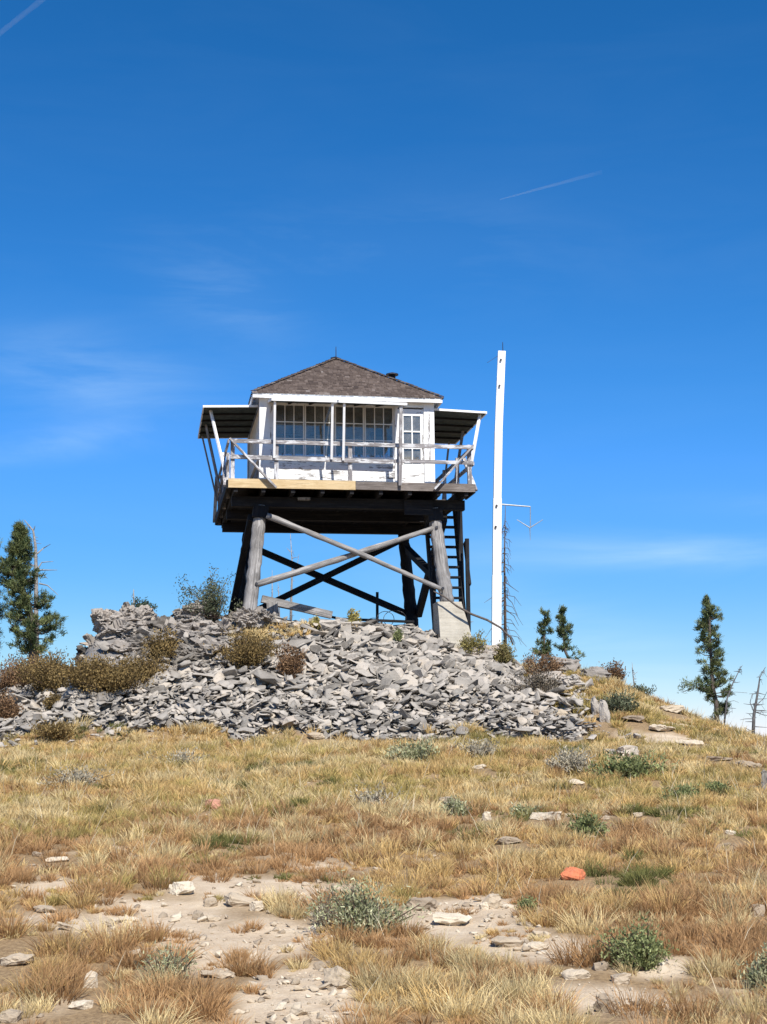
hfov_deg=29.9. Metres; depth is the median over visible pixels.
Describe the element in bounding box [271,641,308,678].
bush
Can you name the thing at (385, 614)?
wire coil
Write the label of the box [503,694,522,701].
rock
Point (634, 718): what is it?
stone
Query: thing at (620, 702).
sage plant
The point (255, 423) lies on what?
window
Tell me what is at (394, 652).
rock
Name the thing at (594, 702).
stone
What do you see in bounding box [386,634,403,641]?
rock
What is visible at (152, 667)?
bush
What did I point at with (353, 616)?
bush
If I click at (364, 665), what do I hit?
rock
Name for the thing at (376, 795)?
sage plant
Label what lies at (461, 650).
rock
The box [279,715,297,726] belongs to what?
boulder
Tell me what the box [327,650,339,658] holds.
rock
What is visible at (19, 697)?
rock
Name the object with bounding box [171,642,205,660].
boulder
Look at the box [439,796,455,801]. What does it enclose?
stone
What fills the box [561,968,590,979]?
stone
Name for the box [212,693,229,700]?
rock
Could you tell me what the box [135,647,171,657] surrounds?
boulder
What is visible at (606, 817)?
stone
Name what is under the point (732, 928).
grass
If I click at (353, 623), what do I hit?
rock
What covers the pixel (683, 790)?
sage plant
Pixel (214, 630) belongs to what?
boulder
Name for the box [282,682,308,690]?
rock
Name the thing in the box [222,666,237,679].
rock
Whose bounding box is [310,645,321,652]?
rock
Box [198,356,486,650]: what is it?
lookout tower
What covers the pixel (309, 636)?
rock
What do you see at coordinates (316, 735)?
stone
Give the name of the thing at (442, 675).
rock
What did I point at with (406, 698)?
rock
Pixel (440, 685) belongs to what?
rock
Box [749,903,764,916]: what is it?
stone
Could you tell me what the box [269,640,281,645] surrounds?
rock
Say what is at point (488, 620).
cable
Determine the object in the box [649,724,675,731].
stone
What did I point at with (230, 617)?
boulder
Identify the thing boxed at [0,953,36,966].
stone
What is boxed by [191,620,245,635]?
boulder
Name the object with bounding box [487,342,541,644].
flagpole
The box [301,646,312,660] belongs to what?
rock
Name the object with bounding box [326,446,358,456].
window
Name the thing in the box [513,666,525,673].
rock
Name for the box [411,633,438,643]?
rock
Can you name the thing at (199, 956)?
stone
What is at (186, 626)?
boulder
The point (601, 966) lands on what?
stone
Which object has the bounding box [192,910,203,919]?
stone
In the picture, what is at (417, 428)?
window
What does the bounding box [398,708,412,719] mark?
rock
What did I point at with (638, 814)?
stone
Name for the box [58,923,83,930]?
stone
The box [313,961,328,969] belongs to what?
stone
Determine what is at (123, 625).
boulder
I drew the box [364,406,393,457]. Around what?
window
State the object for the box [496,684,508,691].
rock
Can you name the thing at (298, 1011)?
stone
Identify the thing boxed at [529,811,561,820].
stone
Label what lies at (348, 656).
rock
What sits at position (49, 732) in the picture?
bush
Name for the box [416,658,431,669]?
rock
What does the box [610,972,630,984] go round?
stone
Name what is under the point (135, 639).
boulder
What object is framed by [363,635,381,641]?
rock
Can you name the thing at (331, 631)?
rock
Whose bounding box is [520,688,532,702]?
rock
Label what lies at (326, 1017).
stone
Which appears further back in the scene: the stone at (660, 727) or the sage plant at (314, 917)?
the stone at (660, 727)
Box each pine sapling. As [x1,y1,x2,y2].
[530,606,554,663]
[553,604,585,659]
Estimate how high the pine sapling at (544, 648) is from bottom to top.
1.799 m
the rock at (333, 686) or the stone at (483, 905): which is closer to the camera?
the stone at (483, 905)
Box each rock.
[8,687,22,692]
[8,693,30,704]
[96,691,116,700]
[136,626,148,634]
[192,673,213,676]
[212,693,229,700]
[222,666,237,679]
[236,727,254,732]
[254,669,283,686]
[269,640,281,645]
[271,618,286,623]
[272,648,282,655]
[276,675,292,688]
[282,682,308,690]
[284,639,313,649]
[287,679,301,686]
[298,643,309,650]
[300,623,318,631]
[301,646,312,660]
[306,634,315,639]
[307,659,326,667]
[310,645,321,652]
[311,631,328,636]
[312,663,327,673]
[316,639,332,645]
[322,628,335,638]
[323,683,339,690]
[325,671,337,679]
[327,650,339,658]
[328,662,343,678]
[330,629,338,641]
[339,673,356,681]
[341,621,360,625]
[341,624,351,631]
[341,632,352,639]
[344,654,356,662]
[346,634,362,641]
[346,655,359,662]
[353,667,372,676]
[353,691,365,694]
[356,662,370,676]
[357,623,373,626]
[357,625,375,633]
[358,636,369,647]
[361,619,376,623]
[361,678,375,685]
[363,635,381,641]
[369,661,381,665]
[374,677,392,688]
[376,626,386,631]
[376,645,391,655]
[381,669,400,679]
[383,649,399,663]
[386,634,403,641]
[393,679,408,683]
[395,667,403,676]
[397,692,411,704]
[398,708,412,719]
[399,674,417,690]
[400,686,418,690]
[402,640,417,647]
[405,638,418,645]
[407,663,423,678]
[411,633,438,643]
[412,669,428,678]
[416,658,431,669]
[416,717,426,732]
[419,643,433,649]
[419,683,428,695]
[421,655,439,660]
[422,701,439,706]
[424,661,433,672]
[425,650,441,655]
[432,660,444,665]
[432,672,445,683]
[433,682,444,691]
[437,640,442,645]
[437,717,452,723]
[440,655,450,661]
[444,658,456,668]
[454,676,475,692]
[456,647,465,653]
[457,669,474,675]
[463,653,479,659]
[464,684,474,692]
[467,658,475,666]
[471,676,490,684]
[473,659,484,666]
[488,661,503,670]
[489,678,498,688]
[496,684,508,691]
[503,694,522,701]
[504,673,516,679]
[510,728,533,730]
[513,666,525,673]
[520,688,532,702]
[521,706,533,718]
[534,688,544,696]
[537,698,557,709]
[544,717,561,721]
[546,686,565,692]
[558,696,570,707]
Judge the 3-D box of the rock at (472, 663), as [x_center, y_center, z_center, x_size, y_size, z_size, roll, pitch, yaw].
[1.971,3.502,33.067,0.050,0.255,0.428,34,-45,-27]
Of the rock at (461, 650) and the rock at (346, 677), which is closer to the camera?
the rock at (346, 677)
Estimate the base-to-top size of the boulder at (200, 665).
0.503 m
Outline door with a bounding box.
[398,409,424,482]
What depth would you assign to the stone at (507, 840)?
15.21 m
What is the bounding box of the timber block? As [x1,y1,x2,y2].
[267,602,278,615]
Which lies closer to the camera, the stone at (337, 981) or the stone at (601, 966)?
the stone at (337, 981)
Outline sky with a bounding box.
[0,0,766,736]
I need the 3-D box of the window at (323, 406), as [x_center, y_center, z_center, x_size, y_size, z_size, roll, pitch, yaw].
[-1.561,-1.971,34.970,0.723,1.300,0.050,1,-9,-9]
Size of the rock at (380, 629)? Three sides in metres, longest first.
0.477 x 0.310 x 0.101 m
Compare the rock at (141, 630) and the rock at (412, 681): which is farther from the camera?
the rock at (141, 630)
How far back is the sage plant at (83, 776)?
21.06 m
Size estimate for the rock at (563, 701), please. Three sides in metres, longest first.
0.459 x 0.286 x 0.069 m
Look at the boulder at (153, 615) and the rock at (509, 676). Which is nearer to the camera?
the rock at (509, 676)
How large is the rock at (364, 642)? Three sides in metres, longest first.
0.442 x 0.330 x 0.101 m
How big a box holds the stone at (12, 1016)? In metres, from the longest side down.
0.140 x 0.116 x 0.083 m
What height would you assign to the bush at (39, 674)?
1.224 m
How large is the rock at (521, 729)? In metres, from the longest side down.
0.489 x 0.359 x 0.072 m
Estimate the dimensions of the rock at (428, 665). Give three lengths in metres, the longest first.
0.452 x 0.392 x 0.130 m
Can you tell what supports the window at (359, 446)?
in the lookout tower
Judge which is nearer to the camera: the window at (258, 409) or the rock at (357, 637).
the rock at (357, 637)
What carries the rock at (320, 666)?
on the rubble
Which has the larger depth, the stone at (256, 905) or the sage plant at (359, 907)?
the stone at (256, 905)
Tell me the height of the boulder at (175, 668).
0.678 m
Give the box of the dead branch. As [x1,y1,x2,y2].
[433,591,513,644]
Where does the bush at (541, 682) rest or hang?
on the rubble
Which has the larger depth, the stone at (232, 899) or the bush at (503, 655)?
the bush at (503, 655)
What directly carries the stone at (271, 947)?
on the ground at (262, 1010)
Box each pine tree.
[0,520,67,661]
[0,537,6,646]
[677,594,734,722]
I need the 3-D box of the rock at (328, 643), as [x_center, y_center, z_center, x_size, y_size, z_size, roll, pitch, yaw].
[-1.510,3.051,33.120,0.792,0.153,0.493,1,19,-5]
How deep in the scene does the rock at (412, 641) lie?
32.98 m
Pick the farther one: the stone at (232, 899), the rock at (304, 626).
the rock at (304, 626)
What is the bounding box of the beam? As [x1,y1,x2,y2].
[260,595,332,618]
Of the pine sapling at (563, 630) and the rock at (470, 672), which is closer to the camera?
the rock at (470, 672)
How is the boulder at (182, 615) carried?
on the ground at (262, 1010)
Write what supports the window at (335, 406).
in the lookout tower
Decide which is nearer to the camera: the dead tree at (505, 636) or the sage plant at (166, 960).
the sage plant at (166, 960)
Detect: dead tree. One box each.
[24,520,57,654]
[288,534,298,619]
[484,506,526,649]
[632,665,636,686]
[723,666,743,722]
[741,667,766,733]
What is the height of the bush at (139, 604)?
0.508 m
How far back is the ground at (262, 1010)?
11.20 m
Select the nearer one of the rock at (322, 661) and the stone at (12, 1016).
the stone at (12, 1016)
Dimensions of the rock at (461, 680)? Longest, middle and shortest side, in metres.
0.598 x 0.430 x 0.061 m
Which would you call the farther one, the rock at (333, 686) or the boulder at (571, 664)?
the boulder at (571, 664)
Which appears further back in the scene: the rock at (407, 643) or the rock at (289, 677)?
the rock at (407, 643)
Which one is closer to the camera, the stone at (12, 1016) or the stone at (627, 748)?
the stone at (12, 1016)
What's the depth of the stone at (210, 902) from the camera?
11.90 m
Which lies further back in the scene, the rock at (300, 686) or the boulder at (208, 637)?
the boulder at (208, 637)
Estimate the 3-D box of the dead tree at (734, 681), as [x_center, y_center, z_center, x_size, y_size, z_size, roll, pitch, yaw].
[8.172,4.382,33.516,0.574,1.613,0.342,-6,-11,31]
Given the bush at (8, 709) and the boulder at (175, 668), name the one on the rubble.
the bush at (8, 709)
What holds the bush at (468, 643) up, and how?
on the rubble
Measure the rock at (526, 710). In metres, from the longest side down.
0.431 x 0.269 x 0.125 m
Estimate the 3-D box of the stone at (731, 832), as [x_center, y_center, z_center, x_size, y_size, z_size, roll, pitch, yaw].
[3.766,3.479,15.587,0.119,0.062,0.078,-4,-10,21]
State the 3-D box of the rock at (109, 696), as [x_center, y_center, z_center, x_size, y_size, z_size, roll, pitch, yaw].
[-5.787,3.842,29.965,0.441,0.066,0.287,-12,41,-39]
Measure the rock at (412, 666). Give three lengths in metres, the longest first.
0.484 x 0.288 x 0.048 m
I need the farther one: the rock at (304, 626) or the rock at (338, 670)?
the rock at (304, 626)
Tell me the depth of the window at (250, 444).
38.21 m
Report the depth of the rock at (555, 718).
29.46 m
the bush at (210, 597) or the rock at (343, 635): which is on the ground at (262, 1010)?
the bush at (210, 597)
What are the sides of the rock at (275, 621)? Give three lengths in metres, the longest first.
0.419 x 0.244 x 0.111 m
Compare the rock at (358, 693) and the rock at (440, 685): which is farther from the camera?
the rock at (440, 685)
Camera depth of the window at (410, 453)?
38.08 m
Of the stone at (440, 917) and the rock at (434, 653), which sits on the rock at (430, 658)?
the rock at (434, 653)
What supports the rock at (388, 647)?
on the rubble
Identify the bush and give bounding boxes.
[0,651,28,690]
[0,651,65,688]
[0,687,24,718]
[3,643,80,693]
[29,716,76,741]
[42,689,60,710]
[48,650,109,691]
[50,645,158,694]
[121,643,172,680]
[130,597,157,611]
[139,626,182,661]
[171,566,242,620]
[202,619,280,668]
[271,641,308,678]
[309,615,319,629]
[345,608,360,621]
[392,626,403,643]
[458,629,488,654]
[491,637,516,663]
[504,658,561,691]
[520,648,565,673]
[598,660,628,681]
[630,683,656,695]
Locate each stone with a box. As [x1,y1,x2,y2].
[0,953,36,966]
[0,1009,23,1022]
[32,851,43,856]
[33,905,55,912]
[45,856,68,862]
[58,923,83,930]
[68,1000,92,1009]
[83,970,97,987]
[106,917,118,923]
[125,916,138,922]
[169,881,194,894]
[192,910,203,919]
[192,952,202,958]
[200,968,234,978]
[203,897,217,906]
[205,799,220,808]
[206,914,221,921]
[224,892,254,906]
[249,901,263,910]
[268,945,277,949]
[290,1008,307,1015]
[307,732,324,738]
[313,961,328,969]
[322,1015,337,1022]
[323,965,349,988]
[406,897,438,910]
[433,911,472,925]
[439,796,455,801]
[472,764,485,768]
[479,902,488,909]
[482,811,490,820]
[482,893,502,908]
[491,936,522,946]
[494,836,520,843]
[527,941,548,951]
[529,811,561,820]
[531,709,542,718]
[553,709,568,715]
[561,867,585,880]
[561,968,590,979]
[570,779,584,784]
[587,1004,593,1014]
[590,696,598,714]
[592,961,608,970]
[593,993,618,1013]
[599,699,610,722]
[602,815,609,819]
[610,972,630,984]
[616,745,638,755]
[623,715,644,721]
[633,812,642,816]
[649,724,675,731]
[659,705,684,712]
[675,739,703,745]
[704,756,732,760]
[725,830,735,834]
[730,760,761,767]
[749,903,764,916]
[761,770,766,788]
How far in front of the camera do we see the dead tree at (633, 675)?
34.00 m
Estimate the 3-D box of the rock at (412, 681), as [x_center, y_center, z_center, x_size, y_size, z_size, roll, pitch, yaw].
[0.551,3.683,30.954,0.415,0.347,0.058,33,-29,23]
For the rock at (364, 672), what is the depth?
31.33 m
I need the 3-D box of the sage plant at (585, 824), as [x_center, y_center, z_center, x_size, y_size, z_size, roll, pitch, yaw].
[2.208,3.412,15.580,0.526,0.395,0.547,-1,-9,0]
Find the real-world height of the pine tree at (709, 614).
3.466 m
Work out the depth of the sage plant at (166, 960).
9.34 m
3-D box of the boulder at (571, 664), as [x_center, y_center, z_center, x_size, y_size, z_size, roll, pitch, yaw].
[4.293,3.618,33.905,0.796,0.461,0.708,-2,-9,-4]
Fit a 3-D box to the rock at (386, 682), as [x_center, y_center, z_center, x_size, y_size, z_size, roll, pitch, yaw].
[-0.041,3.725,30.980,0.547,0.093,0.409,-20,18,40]
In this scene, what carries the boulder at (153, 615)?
on the ground at (262, 1010)
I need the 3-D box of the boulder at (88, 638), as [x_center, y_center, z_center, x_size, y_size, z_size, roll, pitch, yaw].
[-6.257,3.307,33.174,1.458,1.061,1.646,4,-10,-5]
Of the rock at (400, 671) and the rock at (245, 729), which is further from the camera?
the rock at (400, 671)
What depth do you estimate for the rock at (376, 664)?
31.96 m
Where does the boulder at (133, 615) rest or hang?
on the ground at (262, 1010)
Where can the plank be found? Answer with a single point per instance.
(388, 620)
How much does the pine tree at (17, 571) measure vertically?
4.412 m
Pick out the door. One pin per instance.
(411, 473)
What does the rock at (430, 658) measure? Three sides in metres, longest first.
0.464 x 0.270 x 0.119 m
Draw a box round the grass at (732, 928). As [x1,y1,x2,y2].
[0,618,766,1023]
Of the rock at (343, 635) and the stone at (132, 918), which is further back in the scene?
the rock at (343, 635)
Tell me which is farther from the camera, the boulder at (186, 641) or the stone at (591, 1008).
the boulder at (186, 641)
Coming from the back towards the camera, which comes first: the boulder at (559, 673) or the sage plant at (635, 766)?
the boulder at (559, 673)
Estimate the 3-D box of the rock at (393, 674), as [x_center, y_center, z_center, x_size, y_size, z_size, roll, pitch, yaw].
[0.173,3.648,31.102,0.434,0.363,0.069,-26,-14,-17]
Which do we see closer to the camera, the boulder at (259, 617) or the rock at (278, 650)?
the rock at (278, 650)
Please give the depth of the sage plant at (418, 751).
24.16 m
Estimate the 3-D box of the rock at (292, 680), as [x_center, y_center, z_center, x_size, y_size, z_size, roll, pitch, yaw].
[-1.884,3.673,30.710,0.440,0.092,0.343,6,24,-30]
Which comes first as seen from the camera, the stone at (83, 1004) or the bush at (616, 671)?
the stone at (83, 1004)
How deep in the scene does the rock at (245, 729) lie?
28.67 m
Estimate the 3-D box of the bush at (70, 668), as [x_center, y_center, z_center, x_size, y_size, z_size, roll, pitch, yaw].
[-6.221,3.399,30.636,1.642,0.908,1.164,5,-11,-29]
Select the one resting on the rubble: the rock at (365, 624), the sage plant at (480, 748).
the rock at (365, 624)
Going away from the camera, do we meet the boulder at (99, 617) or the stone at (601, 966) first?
the stone at (601, 966)
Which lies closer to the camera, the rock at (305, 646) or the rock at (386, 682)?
the rock at (386, 682)
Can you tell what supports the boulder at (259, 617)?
on the rubble
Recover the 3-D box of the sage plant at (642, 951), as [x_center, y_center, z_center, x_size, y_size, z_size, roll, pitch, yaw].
[1.633,2.836,9.364,0.452,0.450,0.540,-8,-12,37]
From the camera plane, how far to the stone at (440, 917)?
11.20 m
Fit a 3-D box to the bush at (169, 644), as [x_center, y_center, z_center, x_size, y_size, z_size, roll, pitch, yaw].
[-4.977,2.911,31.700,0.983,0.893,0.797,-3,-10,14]
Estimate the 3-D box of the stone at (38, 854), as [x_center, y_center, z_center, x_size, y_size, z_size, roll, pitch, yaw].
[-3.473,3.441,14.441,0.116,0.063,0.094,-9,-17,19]
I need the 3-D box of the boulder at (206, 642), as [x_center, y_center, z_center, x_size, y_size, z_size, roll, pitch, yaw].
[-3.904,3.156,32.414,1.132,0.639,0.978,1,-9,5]
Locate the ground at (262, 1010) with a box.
[0,630,766,1023]
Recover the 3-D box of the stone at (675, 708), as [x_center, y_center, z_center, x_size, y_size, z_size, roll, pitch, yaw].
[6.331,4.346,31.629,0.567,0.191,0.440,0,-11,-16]
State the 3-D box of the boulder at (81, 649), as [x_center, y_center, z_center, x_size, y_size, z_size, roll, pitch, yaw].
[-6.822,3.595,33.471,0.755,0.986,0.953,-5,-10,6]
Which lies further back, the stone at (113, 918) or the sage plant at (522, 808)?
the sage plant at (522, 808)
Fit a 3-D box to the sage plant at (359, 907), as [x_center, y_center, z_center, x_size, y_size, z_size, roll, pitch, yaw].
[-0.126,2.998,10.876,0.956,0.646,0.660,4,-10,-24]
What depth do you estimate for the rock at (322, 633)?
33.24 m
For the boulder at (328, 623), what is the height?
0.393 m
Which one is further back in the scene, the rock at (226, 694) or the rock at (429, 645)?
the rock at (429, 645)
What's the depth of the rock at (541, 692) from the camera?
31.49 m
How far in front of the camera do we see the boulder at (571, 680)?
32.29 m
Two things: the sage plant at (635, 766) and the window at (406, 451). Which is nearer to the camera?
the sage plant at (635, 766)
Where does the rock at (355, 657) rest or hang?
on the rubble
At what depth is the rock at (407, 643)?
32.95 m
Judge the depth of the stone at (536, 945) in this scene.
10.09 m
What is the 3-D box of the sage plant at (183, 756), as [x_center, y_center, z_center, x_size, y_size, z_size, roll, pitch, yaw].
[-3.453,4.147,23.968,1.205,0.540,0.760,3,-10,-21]
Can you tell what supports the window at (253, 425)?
in the lookout tower
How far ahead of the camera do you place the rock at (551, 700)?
31.00 m
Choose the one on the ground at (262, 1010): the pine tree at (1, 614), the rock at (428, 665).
the pine tree at (1, 614)
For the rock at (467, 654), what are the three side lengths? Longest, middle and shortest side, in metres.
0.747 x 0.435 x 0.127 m
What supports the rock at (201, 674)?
on the rubble
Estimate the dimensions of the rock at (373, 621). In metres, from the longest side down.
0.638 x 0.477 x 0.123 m
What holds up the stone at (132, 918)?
on the ground at (262, 1010)
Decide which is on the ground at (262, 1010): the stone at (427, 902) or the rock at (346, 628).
the stone at (427, 902)
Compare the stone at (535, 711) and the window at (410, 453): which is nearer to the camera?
the stone at (535, 711)
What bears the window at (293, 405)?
in the lookout tower
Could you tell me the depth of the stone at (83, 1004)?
8.65 m
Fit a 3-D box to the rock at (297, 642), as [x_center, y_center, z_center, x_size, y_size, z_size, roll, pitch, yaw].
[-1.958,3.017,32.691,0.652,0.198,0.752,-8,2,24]
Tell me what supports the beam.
on the timber block
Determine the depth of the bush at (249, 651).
31.56 m
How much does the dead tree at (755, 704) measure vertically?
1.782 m
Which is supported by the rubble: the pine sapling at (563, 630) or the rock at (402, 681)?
the rock at (402, 681)
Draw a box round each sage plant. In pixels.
[35,761,124,787]
[135,940,200,979]
[140,744,216,765]
[298,865,433,937]
[303,886,339,926]
[345,780,403,804]
[379,734,442,761]
[438,795,472,815]
[451,737,499,758]
[508,802,541,816]
[512,892,537,911]
[542,741,595,774]
[561,809,610,838]
[582,747,686,778]
[589,911,678,970]
[597,686,639,714]
[656,781,699,801]
[702,780,735,794]
[736,942,766,993]
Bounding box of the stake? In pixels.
[376,592,378,622]
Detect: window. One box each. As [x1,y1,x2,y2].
[249,431,251,477]
[252,425,253,469]
[254,416,256,462]
[257,409,258,454]
[276,404,303,455]
[305,404,333,456]
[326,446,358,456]
[334,405,363,457]
[359,446,390,456]
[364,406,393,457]
[404,435,408,463]
[409,427,415,463]
[415,421,419,459]
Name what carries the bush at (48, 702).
on the ground at (262, 1010)
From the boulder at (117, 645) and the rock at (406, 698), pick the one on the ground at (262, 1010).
the boulder at (117, 645)
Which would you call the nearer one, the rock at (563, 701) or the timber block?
the rock at (563, 701)
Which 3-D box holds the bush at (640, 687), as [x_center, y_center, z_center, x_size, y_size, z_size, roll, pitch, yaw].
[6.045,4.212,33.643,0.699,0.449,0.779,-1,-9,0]
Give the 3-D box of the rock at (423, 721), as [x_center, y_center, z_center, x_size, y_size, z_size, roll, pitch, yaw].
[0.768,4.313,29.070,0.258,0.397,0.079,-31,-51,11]
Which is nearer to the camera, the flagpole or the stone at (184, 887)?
the stone at (184, 887)
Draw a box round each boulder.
[75,645,87,663]
[79,613,157,645]
[82,633,98,647]
[90,608,117,632]
[94,619,136,640]
[106,640,138,655]
[109,601,154,635]
[123,631,161,651]
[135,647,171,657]
[142,616,195,633]
[146,615,172,637]
[156,664,179,672]
[168,617,230,640]
[170,600,220,622]
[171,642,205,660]
[175,637,204,659]
[189,637,228,657]
[190,660,211,669]
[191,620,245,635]
[204,635,233,641]
[211,635,246,655]
[224,608,276,630]
[232,606,272,628]
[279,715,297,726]
[319,619,342,630]
[466,644,501,656]
[479,652,492,661]
[529,671,567,679]
[553,656,580,672]
[559,674,583,687]
[580,666,611,680]
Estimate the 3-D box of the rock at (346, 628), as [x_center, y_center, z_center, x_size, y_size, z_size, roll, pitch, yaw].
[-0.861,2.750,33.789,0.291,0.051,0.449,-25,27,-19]
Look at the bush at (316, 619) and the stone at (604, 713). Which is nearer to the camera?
the stone at (604, 713)
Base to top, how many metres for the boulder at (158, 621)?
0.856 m
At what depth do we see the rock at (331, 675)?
31.14 m
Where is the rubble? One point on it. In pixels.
(484, 699)
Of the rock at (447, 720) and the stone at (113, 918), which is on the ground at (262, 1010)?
the stone at (113, 918)
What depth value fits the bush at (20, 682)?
33.20 m
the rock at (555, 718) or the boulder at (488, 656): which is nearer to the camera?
the rock at (555, 718)
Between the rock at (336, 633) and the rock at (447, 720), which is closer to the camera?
the rock at (447, 720)
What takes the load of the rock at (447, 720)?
on the rubble
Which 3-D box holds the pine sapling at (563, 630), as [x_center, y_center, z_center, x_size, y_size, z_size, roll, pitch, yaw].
[4.453,3.128,34.584,0.824,1.845,0.799,-1,-9,0]
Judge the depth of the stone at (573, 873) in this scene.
12.98 m
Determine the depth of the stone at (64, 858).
14.07 m
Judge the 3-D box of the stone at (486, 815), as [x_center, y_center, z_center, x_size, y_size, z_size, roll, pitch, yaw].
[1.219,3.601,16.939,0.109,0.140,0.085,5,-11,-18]
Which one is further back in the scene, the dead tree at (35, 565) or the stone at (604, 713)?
the dead tree at (35, 565)
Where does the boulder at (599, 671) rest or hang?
on the ground at (262, 1010)
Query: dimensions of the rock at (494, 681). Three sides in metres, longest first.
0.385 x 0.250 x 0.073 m
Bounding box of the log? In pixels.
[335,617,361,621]
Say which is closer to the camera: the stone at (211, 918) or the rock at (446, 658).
the stone at (211, 918)
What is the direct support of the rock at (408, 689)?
on the rubble
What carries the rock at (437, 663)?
on the rubble
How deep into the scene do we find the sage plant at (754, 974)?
8.79 m
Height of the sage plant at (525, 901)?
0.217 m
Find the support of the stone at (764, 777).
on the ground at (262, 1010)
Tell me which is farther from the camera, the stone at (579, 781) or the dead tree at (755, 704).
the dead tree at (755, 704)
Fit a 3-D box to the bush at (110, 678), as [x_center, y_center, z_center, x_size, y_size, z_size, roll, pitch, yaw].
[-5.897,3.405,30.257,2.388,1.178,1.658,-1,-9,0]
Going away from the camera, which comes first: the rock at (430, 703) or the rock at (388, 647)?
the rock at (430, 703)
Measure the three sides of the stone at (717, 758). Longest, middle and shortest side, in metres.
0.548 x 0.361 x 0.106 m
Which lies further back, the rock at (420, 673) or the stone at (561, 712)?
the rock at (420, 673)
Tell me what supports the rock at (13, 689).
on the rubble
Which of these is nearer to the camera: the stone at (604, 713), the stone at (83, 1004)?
the stone at (83, 1004)
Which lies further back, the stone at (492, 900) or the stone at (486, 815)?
the stone at (486, 815)
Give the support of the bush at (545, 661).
on the ground at (262, 1010)
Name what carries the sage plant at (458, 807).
on the ground at (262, 1010)
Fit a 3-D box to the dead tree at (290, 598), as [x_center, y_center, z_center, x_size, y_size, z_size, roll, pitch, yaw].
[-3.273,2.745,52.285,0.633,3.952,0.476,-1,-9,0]
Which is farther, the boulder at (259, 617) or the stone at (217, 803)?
the boulder at (259, 617)
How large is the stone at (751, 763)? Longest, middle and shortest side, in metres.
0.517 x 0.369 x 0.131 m
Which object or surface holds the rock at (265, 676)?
on the rubble
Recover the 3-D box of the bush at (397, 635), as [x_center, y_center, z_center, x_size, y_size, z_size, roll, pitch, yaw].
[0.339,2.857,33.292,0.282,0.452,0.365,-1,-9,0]
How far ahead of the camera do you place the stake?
37.26 m
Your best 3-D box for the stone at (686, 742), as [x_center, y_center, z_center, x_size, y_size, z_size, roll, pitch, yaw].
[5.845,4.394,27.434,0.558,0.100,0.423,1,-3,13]
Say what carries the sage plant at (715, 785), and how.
on the ground at (262, 1010)
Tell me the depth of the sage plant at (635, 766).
21.44 m
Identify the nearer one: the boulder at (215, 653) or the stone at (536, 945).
the stone at (536, 945)
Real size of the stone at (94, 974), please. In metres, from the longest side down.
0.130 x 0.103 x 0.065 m
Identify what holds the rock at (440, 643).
on the rubble
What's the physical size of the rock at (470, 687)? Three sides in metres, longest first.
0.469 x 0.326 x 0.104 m
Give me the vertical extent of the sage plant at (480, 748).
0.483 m
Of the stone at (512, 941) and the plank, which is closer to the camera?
the stone at (512, 941)
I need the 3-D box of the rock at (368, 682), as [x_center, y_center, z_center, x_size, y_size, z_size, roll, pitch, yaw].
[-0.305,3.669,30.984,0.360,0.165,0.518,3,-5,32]
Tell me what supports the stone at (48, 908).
on the ground at (262, 1010)
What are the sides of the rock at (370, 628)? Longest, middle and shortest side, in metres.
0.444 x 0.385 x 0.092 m
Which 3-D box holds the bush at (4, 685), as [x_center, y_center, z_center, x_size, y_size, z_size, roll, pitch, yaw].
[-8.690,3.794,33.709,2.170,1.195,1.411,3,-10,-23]
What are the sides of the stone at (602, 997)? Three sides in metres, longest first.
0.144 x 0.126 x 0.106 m
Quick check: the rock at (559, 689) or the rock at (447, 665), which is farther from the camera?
the rock at (447, 665)
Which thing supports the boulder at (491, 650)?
on the ground at (262, 1010)
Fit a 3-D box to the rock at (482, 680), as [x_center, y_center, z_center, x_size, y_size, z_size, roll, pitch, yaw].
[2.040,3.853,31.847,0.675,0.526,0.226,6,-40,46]
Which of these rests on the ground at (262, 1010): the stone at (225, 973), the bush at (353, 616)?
the stone at (225, 973)
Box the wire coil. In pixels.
[367,610,406,624]
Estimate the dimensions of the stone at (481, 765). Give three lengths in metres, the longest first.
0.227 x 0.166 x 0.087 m
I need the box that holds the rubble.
[0,616,641,747]
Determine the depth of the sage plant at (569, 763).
22.19 m
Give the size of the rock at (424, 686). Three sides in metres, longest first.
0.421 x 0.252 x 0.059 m
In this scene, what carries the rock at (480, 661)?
on the rock
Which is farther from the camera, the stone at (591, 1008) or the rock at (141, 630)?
the rock at (141, 630)
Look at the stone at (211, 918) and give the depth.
11.34 m
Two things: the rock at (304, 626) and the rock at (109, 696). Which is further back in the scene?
the rock at (304, 626)
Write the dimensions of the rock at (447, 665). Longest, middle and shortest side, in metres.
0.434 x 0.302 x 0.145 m
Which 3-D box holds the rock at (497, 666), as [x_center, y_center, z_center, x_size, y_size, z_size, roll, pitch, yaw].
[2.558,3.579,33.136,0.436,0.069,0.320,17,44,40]
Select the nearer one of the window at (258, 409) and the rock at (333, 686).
the rock at (333, 686)
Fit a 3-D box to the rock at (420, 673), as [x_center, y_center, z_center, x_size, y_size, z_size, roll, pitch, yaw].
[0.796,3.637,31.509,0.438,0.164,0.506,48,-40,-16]
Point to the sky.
(203, 202)

